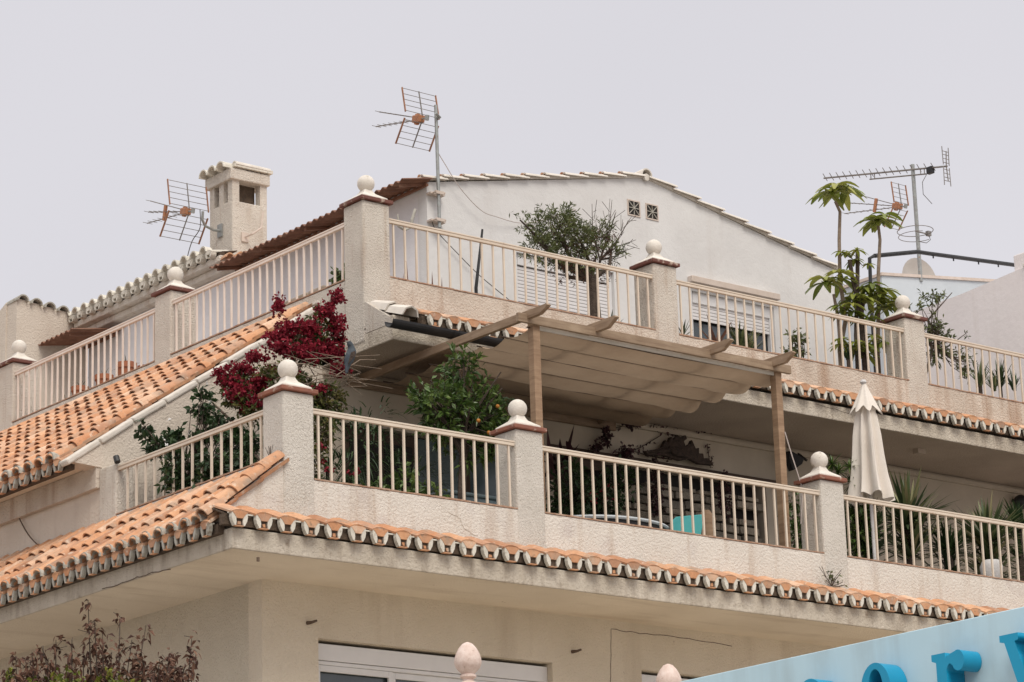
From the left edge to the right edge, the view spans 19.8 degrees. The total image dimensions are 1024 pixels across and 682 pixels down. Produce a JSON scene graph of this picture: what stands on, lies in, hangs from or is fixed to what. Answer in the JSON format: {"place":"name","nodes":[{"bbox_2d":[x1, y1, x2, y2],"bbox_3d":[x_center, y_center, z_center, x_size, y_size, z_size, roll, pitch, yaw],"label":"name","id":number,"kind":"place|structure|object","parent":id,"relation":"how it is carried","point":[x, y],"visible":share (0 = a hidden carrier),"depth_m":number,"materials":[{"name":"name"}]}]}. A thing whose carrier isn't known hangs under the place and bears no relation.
{"place":"outdoors","nodes":[
{"label":"outdoors","id":0,"kind":"place"},
{"bbox_2d":[0,599,201,681],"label":"withered tree","id":1,"kind":"object","parent":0,"point":[104,675],"visible":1,"depth_m":24.93,"materials":[{"name":"brown plant"}]},
{"bbox_2d":[308,285,325,294],"bbox_3d":[-2.305,-0.274,36.181,0.280,0.750,0.340,11,-20,-37],"label":"planter","id":2,"kind":"object","parent":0,"point":[316,289],"visible":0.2,"depth_m":36.18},
{"bbox_2d":[328,263,344,284],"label":"shrub","id":3,"kind":"object","parent":2,"relation":"in","point":[338,274],"visible":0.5,"depth_m":36.01,"materials":[{"name":"green plant"}]},
{"bbox_2d":[431,489,496,503],"bbox_3d":[-0.588,2.417,34.383,0.910,1.190,0.580,11,-20,-37],"label":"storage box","id":4,"kind":"object","parent":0,"point":[481,498],"visible":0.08,"depth_m":34.34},
{"bbox_2d":[0,0,1023,310],"label":"sky","id":5,"kind":"structure","parent":0,"point":[744,107],"materials":[{"name":"grey"}]},
{"bbox_2d":[834,272,994,374],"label":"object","id":6,"kind":"structure","parent":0,"point":[908,285],"depth_m":48.90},
{"bbox_2d":[823,146,950,281],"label":"antenna mast","id":7,"kind":"object","parent":6,"relation":"on","point":[897,206],"visible":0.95,"depth_m":49.25,"materials":[{"name":"metal"}]},
{"bbox_2d":[902,258,934,274],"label":"satellite dish","id":8,"kind":"object","parent":6,"relation":"attached to","point":[910,266],"visible":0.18,"depth_m":50.63,"materials":[{"name":"metal"}]},
{"label":"ground","id":9,"kind":"structure","parent":0,"visible":0},
{"bbox_2d":[0,161,1023,681],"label":"apartment building","id":10,"kind":"structure","parent":9,"relation":"on","point":[278,565],"depth_m":34.49,"materials":[{"name":"beige paint"}]},
{"bbox_2d":[19,518,37,544],"bbox_3d":[-5.668,2.094,34.116,0.014,0.812,0.821,11,-20,-37],"label":"cable","id":11,"kind":"object","parent":10,"relation":"attached to","point":[27,532],"visible":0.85,"depth_m":34.02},
{"bbox_2d":[12,308,154,421],"bbox_3d":[-5.827,0.355,39.858,0.077,0.738,3.770,11,-20,-37],"label":"railing","id":12,"kind":"object","parent":10,"relation":"on","point":[92,339],"visible":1,"depth_m":39.75,"materials":[{"name":"white metal"}]},
{"bbox_2d":[113,455,120,463],"bbox_3d":[-4.396,1.317,32.644,0.070,0.102,0.098,11,-20,-37],"label":"drain spout","id":13,"kind":"object","parent":10,"relation":"attached to","point":[116,458],"visible":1,"depth_m":32.62,"materials":[{"name":"grey metal"}]},
{"bbox_2d":[143,179,222,244],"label":"television antenna","id":14,"kind":"object","parent":10,"relation":"attached to","point":[184,211],"visible":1,"depth_m":43.34,"materials":[{"name":"metal"}]},
{"bbox_2d":[115,410,262,514],"bbox_3d":[-3.529,1.343,31.595,0.077,0.563,3.155,11,-20,-37],"label":"railing","id":15,"kind":"object","parent":10,"relation":"on","point":[211,433],"visible":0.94,"depth_m":31.47,"materials":[{"name":"beige metal"}]},
{"bbox_2d":[187,210,200,255],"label":"cable","id":16,"kind":"object","parent":10,"relation":"on","point":[197,232],"visible":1,"depth_m":42.84,"materials":[{"name":"grey plastic"}]},
{"bbox_2d":[133,380,259,494],"bbox_3d":[-3.362,1.352,32.232,1.290,2.226,2.146,6,-17,-24],"label":"flowering shrub","id":17,"kind":"object","parent":10,"relation":"on","point":[204,418],"visible":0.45,"depth_m":32.04,"materials":[{"name":"green plant"}]},
{"bbox_2d":[170,223,344,354],"bbox_3d":[-3.207,-0.623,36.704,0.078,0.738,3.900,11,-20,-37],"label":"railing","id":18,"kind":"object","parent":10,"relation":"on","point":[267,260],"visible":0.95,"depth_m":36.73,"materials":[{"name":"white metal"}]},
{"bbox_2d":[198,284,392,478],"bbox_3d":[-2.201,0.889,33.106,1.935,3.542,2.287,11,-20,-37],"label":"bougainvillea","id":19,"kind":"object","parent":10,"relation":"on","point":[311,345],"visible":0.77,"depth_m":33.45,"materials":[{"name":"red plant"}]},
{"bbox_2d":[343,341,355,373],"bbox_3d":[-1.831,0.190,33.145,0.152,0.385,0.132,11,-20,-37],"label":"bird","id":20,"kind":"object","parent":19,"relation":"on","point":[349,357],"visible":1,"depth_m":33.11},
{"bbox_2d":[314,395,454,494],"bbox_3d":[-1.618,1.577,32.693,1.188,1.942,2.837,-11,-18,29],"label":"oleander","id":21,"kind":"object","parent":10,"relation":"on","point":[362,475],"visible":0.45,"depth_m":32.59,"materials":[{"name":"green plant"}]},
{"bbox_2d":[347,461,450,497],"bbox_3d":[-1.206,1.593,31.907,1.445,0.619,0.561,11,-20,-37],"label":"fern","id":22,"kind":"object","parent":10,"relation":"on","point":[398,483],"visible":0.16,"depth_m":31.95,"materials":[{"name":"green plant"}]},
{"bbox_2d":[397,209,416,230],"bbox_3d":[-1.375,-1.589,38.379,0.318,0.344,0.044,11,-20,-37],"label":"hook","id":23,"kind":"object","parent":10,"relation":"attached to","point":[412,217],"visible":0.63,"depth_m":38.41,"materials":[{"name":"white"}]},
{"bbox_2d":[372,87,446,227],"bbox_3d":[-1.406,-2.348,39.302,0.591,1.931,1.105,11,-20,-37],"label":"television antenna","id":24,"kind":"object","parent":10,"relation":"attached to","point":[417,118],"visible":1,"depth_m":39.13,"materials":[{"name":"metal"}]},
{"bbox_2d":[439,154,575,222],"bbox_3d":[-0.040,-1.977,39.785,2.465,0.749,0.055,12,-21,-40],"label":"cable","id":25,"kind":"object","parent":24,"relation":"hanging from","point":[475,205],"visible":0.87,"depth_m":39.31,"materials":[{"name":"beige plastic"}]},
{"bbox_2d":[313,408,517,508],"bbox_3d":[-1.010,1.266,31.153,2.695,0.767,0.077,11,-20,-37],"label":"railing","id":26,"kind":"object","parent":10,"relation":"on","point":[405,426],"visible":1,"depth_m":31.14,"materials":[{"name":"white metal"}]},
{"bbox_2d":[345,427,495,495],"bbox_3d":[-0.989,2.298,35.841,2.710,2.240,0.075,11,-20,-37],"label":"door","id":27,"kind":"structure","parent":10,"relation":"in","point":[409,446],"depth_m":36.05,"materials":[{"name":"grey glass"}]},
{"bbox_2d":[318,643,546,681],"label":"window","id":28,"kind":"structure","parent":10,"relation":"in","point":[337,663],"depth_m":31.62,"materials":[{"name":"white glass"}]},
{"bbox_2d":[404,342,514,499],"bbox_3d":[-0.546,1.290,33.076,1.482,2.640,0.976,11,-20,-37],"label":"citrus tree","id":29,"kind":"object","parent":10,"relation":"on","point":[464,412],"visible":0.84,"depth_m":33.10,"materials":[{"name":"green plant"}]},
{"bbox_2d":[432,222,508,299],"bbox_3d":[-0.530,-1.061,39.117,1.326,0.931,0.011,11,-20,-37],"label":"cable","id":30,"kind":"object","parent":10,"relation":"attached to","point":[466,262],"visible":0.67,"depth_m":39.03,"materials":[{"name":"grey plastic"}]},
{"bbox_2d":[474,229,482,292],"bbox_3d":[-0.405,-0.746,36.651,0.164,1.391,0.044,11,-20,-37],"label":"garden pole","id":31,"kind":"object","parent":10,"relation":"on","point":[477,274],"visible":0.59,"depth_m":36.67,"materials":[{"name":"grey metal"}]},
{"bbox_2d":[389,218,655,329],"bbox_3d":[0.172,-0.803,36.465,4.235,0.753,0.078,11,-20,-37],"label":"railing","id":32,"kind":"object","parent":10,"relation":"on","point":[502,245],"visible":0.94,"depth_m":36.42,"materials":[{"name":"white metal"}]},
{"bbox_2d":[544,426,579,505],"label":"banana plant","id":33,"kind":"object","parent":10,"relation":"on","point":[552,465],"visible":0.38,"depth_m":36.21,"materials":[{"name":"green plant"}]},
{"bbox_2d":[516,253,612,317],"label":"window","id":34,"kind":"structure","parent":10,"relation":"in","point":[530,273],"depth_m":40.09,"materials":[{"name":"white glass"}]},
{"bbox_2d":[347,303,795,546],"bbox_3d":[0.846,1.642,34.923,4.220,2.890,3.683,11,-20,-37],"label":"pergola","id":35,"kind":"object","parent":10,"relation":"on","point":[533,319],"visible":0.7,"depth_m":34.56,"materials":[{"name":"brown wood"}]},
{"bbox_2d":[383,326,773,425],"bbox_3d":[0.863,0.487,35.300,3.940,0.125,2.804,11,-20,-37],"label":"shade canvas","id":36,"kind":"object","parent":35,"relation":"hanging from","point":[585,376],"visible":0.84,"depth_m":35.11,"materials":[{"name":"beige fabric"}]},
{"bbox_2d":[509,200,639,317],"bbox_3d":[0.867,-0.770,37.986,2.246,2.512,0.847,11,-20,-37],"label":"olive tree","id":37,"kind":"object","parent":10,"relation":"on","point":[557,242],"visible":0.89,"depth_m":37.98,"materials":[{"name":"green plant"}]},
{"bbox_2d":[573,514,670,529],"bbox_3d":[1.116,2.630,34.730,1.764,0.869,1.264,11,-20,-37],"label":"tub","id":38,"kind":"object","parent":10,"relation":"on","point":[643,521],"visible":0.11,"depth_m":34.32,"materials":[{"name":"grey plastic"}]},
{"bbox_2d":[545,454,643,518],"bbox_3d":[0.975,1.879,35.550,0.802,1.193,1.814,-13,-19,34],"label":"flowering plant","id":39,"kind":"object","parent":38,"relation":"in","point":[577,507],"visible":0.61,"depth_m":35.23,"materials":[{"name":"green plant"}]},
{"bbox_2d":[555,464,753,535],"bbox_3d":[0.587,2.594,37.201,6.950,2.320,0.020,11,-20,-37],"label":"door back","id":40,"kind":"structure","parent":10,"relation":"in","point":[642,478],"depth_m":38.85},
{"bbox_2d":[553,454,763,542],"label":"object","id":41,"kind":"structure","parent":10,"relation":"in","point":[697,508],"depth_m":38.58,"materials":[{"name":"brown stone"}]},
{"bbox_2d":[587,423,731,519],"bbox_3d":[2.178,1.621,38.339,3.060,1.503,0.287,11,-20,-37],"label":"climbing vine","id":42,"kind":"object","parent":10,"relation":"attached to","point":[628,451],"visible":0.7,"depth_m":37.95,"materials":[{"name":"green plant"}]},
{"bbox_2d":[642,674,689,681],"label":"window","id":43,"kind":"structure","parent":10,"relation":"in","point":[645,678],"depth_m":33.78,"materials":[{"name":"white glass"}]},
{"bbox_2d":[643,435,712,465],"bbox_3d":[2.204,1.387,38.393,1.176,0.361,0.165,11,-20,-37],"label":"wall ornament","id":44,"kind":"object","parent":10,"relation":"attached to","point":[675,448],"depth_m":38.40,"materials":[{"name":"black metal"}]},
{"bbox_2d":[542,445,824,553],"bbox_3d":[2.000,1.834,33.477,4.265,0.767,0.077,11,-20,-37],"label":"railing","id":45,"kind":"object","parent":10,"relation":"on","point":[668,469],"visible":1,"depth_m":33.43,"materials":[{"name":"beige metal"}]},
{"bbox_2d":[679,319,689,334],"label":"succulent","id":46,"kind":"object","parent":10,"relation":"on","point":[684,330],"visible":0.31,"depth_m":38.55,"materials":[{"name":"green plant"}]},
{"bbox_2d":[673,514,701,533],"bbox_3d":[2.220,2.510,34.775,0.529,1.058,0.440,11,-20,-37],"label":"garden chair","id":47,"kind":"object","parent":10,"relation":"on","point":[688,524],"visible":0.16,"depth_m":35.02,"materials":[{"name":"teal plastic"}]},
{"bbox_2d":[699,510,715,535],"bbox_3d":[2.370,2.638,35.502,0.280,1.200,0.273,11,-20,-37],"label":"clay jar","id":48,"kind":"object","parent":10,"relation":"on","point":[708,523],"visible":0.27,"depth_m":35.52,"materials":[{"name":"brown ceramic"}]},
{"bbox_2d":[698,313,732,340],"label":"succulent","id":49,"kind":"object","parent":10,"relation":"on","point":[713,337],"visible":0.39,"depth_m":38.89,"materials":[{"name":"green plant"}]},
{"bbox_2d":[692,292,771,351],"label":"window","id":50,"kind":"structure","parent":10,"relation":"in","point":[703,298],"depth_m":42.09,"materials":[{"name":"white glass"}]},
{"bbox_2d":[722,322,767,348],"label":"succulent","id":51,"kind":"object","parent":10,"relation":"on","point":[741,339],"visible":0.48,"depth_m":39.18,"materials":[{"name":"green plant"}]},
{"bbox_2d":[676,280,908,380],"bbox_3d":[3.783,-0.122,39.252,4.230,0.753,0.078,11,-20,-37],"label":"railing","id":52,"kind":"object","parent":10,"relation":"on","point":[797,308],"visible":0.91,"depth_m":39.23,"materials":[{"name":"white metal"}]},
{"bbox_2d":[784,432,802,523],"bbox_3d":[3.374,1.635,35.042,0.250,1.109,0.014,11,-20,-37],"label":"cable","id":53,"kind":"object","parent":10,"relation":"hanging from","point":[798,477],"visible":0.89,"depth_m":35.09,"materials":[{"name":"beige plastic"}]},
{"bbox_2d":[780,327,811,357],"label":"shrub","id":54,"kind":"object","parent":10,"relation":"on","point":[794,338],"visible":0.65,"depth_m":39.77,"materials":[{"name":"green plant"}]},
{"bbox_2d":[786,451,807,470],"bbox_3d":[3.804,1.618,39.714,0.394,0.344,0.249,11,-20,-37],"label":"floodlight","id":55,"kind":"object","parent":10,"relation":"attached to","point":[799,458],"visible":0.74,"depth_m":39.56,"materials":[{"name":"black metal"}]},
{"bbox_2d":[777,451,883,558],"bbox_3d":[3.982,2.423,36.645,1.840,2.144,0.684,11,-20,-37],"label":"dracaena","id":56,"kind":"object","parent":10,"relation":"on","point":[838,470],"visible":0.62,"depth_m":36.82,"materials":[{"name":"green plant"}]},
{"bbox_2d":[805,269,858,345],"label":"umbrella tree","id":57,"kind":"object","parent":10,"relation":"on","point":[827,283],"visible":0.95,"depth_m":40.91,"materials":[{"name":"green plant"}]},
{"bbox_2d":[819,567,847,586],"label":"weed","id":58,"kind":"object","parent":10,"relation":"on","point":[832,580],"visible":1,"depth_m":34.50,"materials":[{"name":"green plant"}]},
{"bbox_2d":[805,181,865,365],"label":"umbrella tree","id":59,"kind":"object","parent":10,"relation":"on","point":[838,193],"visible":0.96,"depth_m":41.31,"materials":[{"name":"green plant"}]},
{"bbox_2d":[837,345,857,367],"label":"succulent","id":60,"kind":"object","parent":10,"relation":"on","point":[847,355],"visible":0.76,"depth_m":40.44,"materials":[{"name":"green plant"}]},
{"bbox_2d":[826,247,900,370],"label":"umbrella tree","id":61,"kind":"object","parent":10,"relation":"on","point":[859,298],"visible":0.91,"depth_m":40.92,"materials":[{"name":"green plant"}]},
{"bbox_2d":[848,379,894,559],"bbox_3d":[4.551,1.977,36.851,0.610,3.080,0.623,11,-20,-37],"label":"parasol","id":62,"kind":"object","parent":10,"relation":"on","point":[870,475],"visible":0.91,"depth_m":36.87,"materials":[{"name":"white fabric"}]},
{"bbox_2d":[844,497,910,561],"bbox_3d":[4.501,2.720,36.967,1.070,1.716,1.059,11,-20,-37],"label":"yucca","id":63,"kind":"object","parent":10,"relation":"on","point":[881,542],"visible":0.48,"depth_m":36.92,"materials":[{"name":"green plant"}]},
{"bbox_2d":[853,211,902,373],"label":"umbrella tree","id":64,"kind":"object","parent":10,"relation":"on","point":[874,223],"visible":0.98,"depth_m":41.74,"materials":[{"name":"green plant"}]},
{"bbox_2d":[876,465,961,566],"bbox_3d":[5.101,2.695,37.776,1.580,2.173,1.653,11,-20,-37],"label":"yucca","id":65,"kind":"object","parent":10,"relation":"on","point":[905,496],"visible":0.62,"depth_m":37.70,"materials":[{"name":"green plant"}]},
{"bbox_2d":[843,494,1023,582],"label":"railing","id":66,"kind":"object","parent":10,"relation":"on","point":[920,510],"visible":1,"depth_m":35.93,"materials":[{"name":"beige metal"}]},
{"bbox_2d":[868,250,1013,372],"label":"pipe frame","id":67,"kind":"object","parent":10,"relation":"on","point":[932,254],"visible":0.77,"depth_m":44.97,"materials":[{"name":"grey metal"}]},
{"bbox_2d":[908,288,978,383],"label":"shrub","id":68,"kind":"object","parent":10,"relation":"on","point":[935,328],"visible":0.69,"depth_m":41.94,"materials":[{"name":"green plant"}]},
{"bbox_2d":[917,519,979,571],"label":"yucca","id":69,"kind":"object","parent":10,"relation":"on","point":[952,546],"visible":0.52,"depth_m":37.69,"materials":[{"name":"green plant"}]},
{"bbox_2d":[925,333,1023,403],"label":"railing","id":70,"kind":"object","parent":10,"relation":"on","point":[974,346],"visible":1,"depth_m":41.38,"materials":[{"name":"white metal"}]},
{"bbox_2d":[934,488,1023,580],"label":"yucca","id":71,"kind":"object","parent":10,"relation":"on","point":[986,511],"visible":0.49,"depth_m":38.59,"materials":[{"name":"green plant"}]},
{"bbox_2d":[965,360,1001,393],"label":"succulent","id":72,"kind":"object","parent":10,"relation":"on","point":[980,379],"visible":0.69,"depth_m":42.15,"materials":[{"name":"green plant"}]},
{"bbox_2d":[980,559,1002,577],"bbox_3d":[6.106,3.200,37.227,0.300,0.840,0.300,11,-20,-37],"label":"urn","id":73,"kind":"object","parent":10,"relation":"on","point":[996,567],"visible":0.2,"depth_m":37.19,"materials":[{"name":"white ceramic"}]},
{"bbox_2d":[987,360,1019,397],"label":"succulent","id":74,"kind":"object","parent":10,"relation":"on","point":[1002,378],"visible":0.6,"depth_m":42.39,"materials":[{"name":"green plant"}]},
{"bbox_2d":[992,498,1023,580],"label":"yucca","id":75,"kind":"object","parent":10,"relation":"on","point":[1019,542],"visible":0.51,"depth_m":40.13,"materials":[{"name":"green plant"}]},
{"bbox_2d":[1011,495,1023,508],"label":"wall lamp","id":76,"kind":"object","parent":10,"relation":"attached to","point":[1018,498],"visible":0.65,"depth_m":42.33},
{"bbox_2d":[681,607,1023,681],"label":"shop sign","id":77,"kind":"object","parent":9,"relation":"on","point":[987,648],"visible":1,"depth_m":18.50,"materials":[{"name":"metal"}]},
{"bbox_2d":[913,252,1023,401],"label":"neighbour house","id":78,"kind":"structure","parent":9,"relation":"on","point":[990,314],"depth_m":44.48,"materials":[{"name":"white paint"}]},
{"bbox_3d":[-5.473,1.069,39.964,0.450,0.425,3.500,11,-20,-37],"label":"plant bench","id":79,"kind":"object","parent":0,"visible":0},
{"bbox_2d":[71,381,88,394],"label":"plant pot","id":80,"kind":"object","parent":79,"relation":"on","point":[77,389],"visible":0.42,"depth_m":40.59,"materials":[{"name":"ceramic"}]},
{"bbox_2d":[94,369,113,384],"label":"plant pot","id":81,"kind":"object","parent":79,"relation":"on","point":[101,377],"visible":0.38,"depth_m":40.10,"materials":[{"name":"ceramic"}]},
{"bbox_2d":[114,356,136,375],"bbox_3d":[-5.235,0.459,39.781,0.382,0.484,0.359,11,-20,-37],"label":"plant pot","id":82,"kind":"object","parent":79,"relation":"on","point":[125,366],"visible":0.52,"depth_m":39.66,"materials":[{"name":"ceramic"}]}
]}

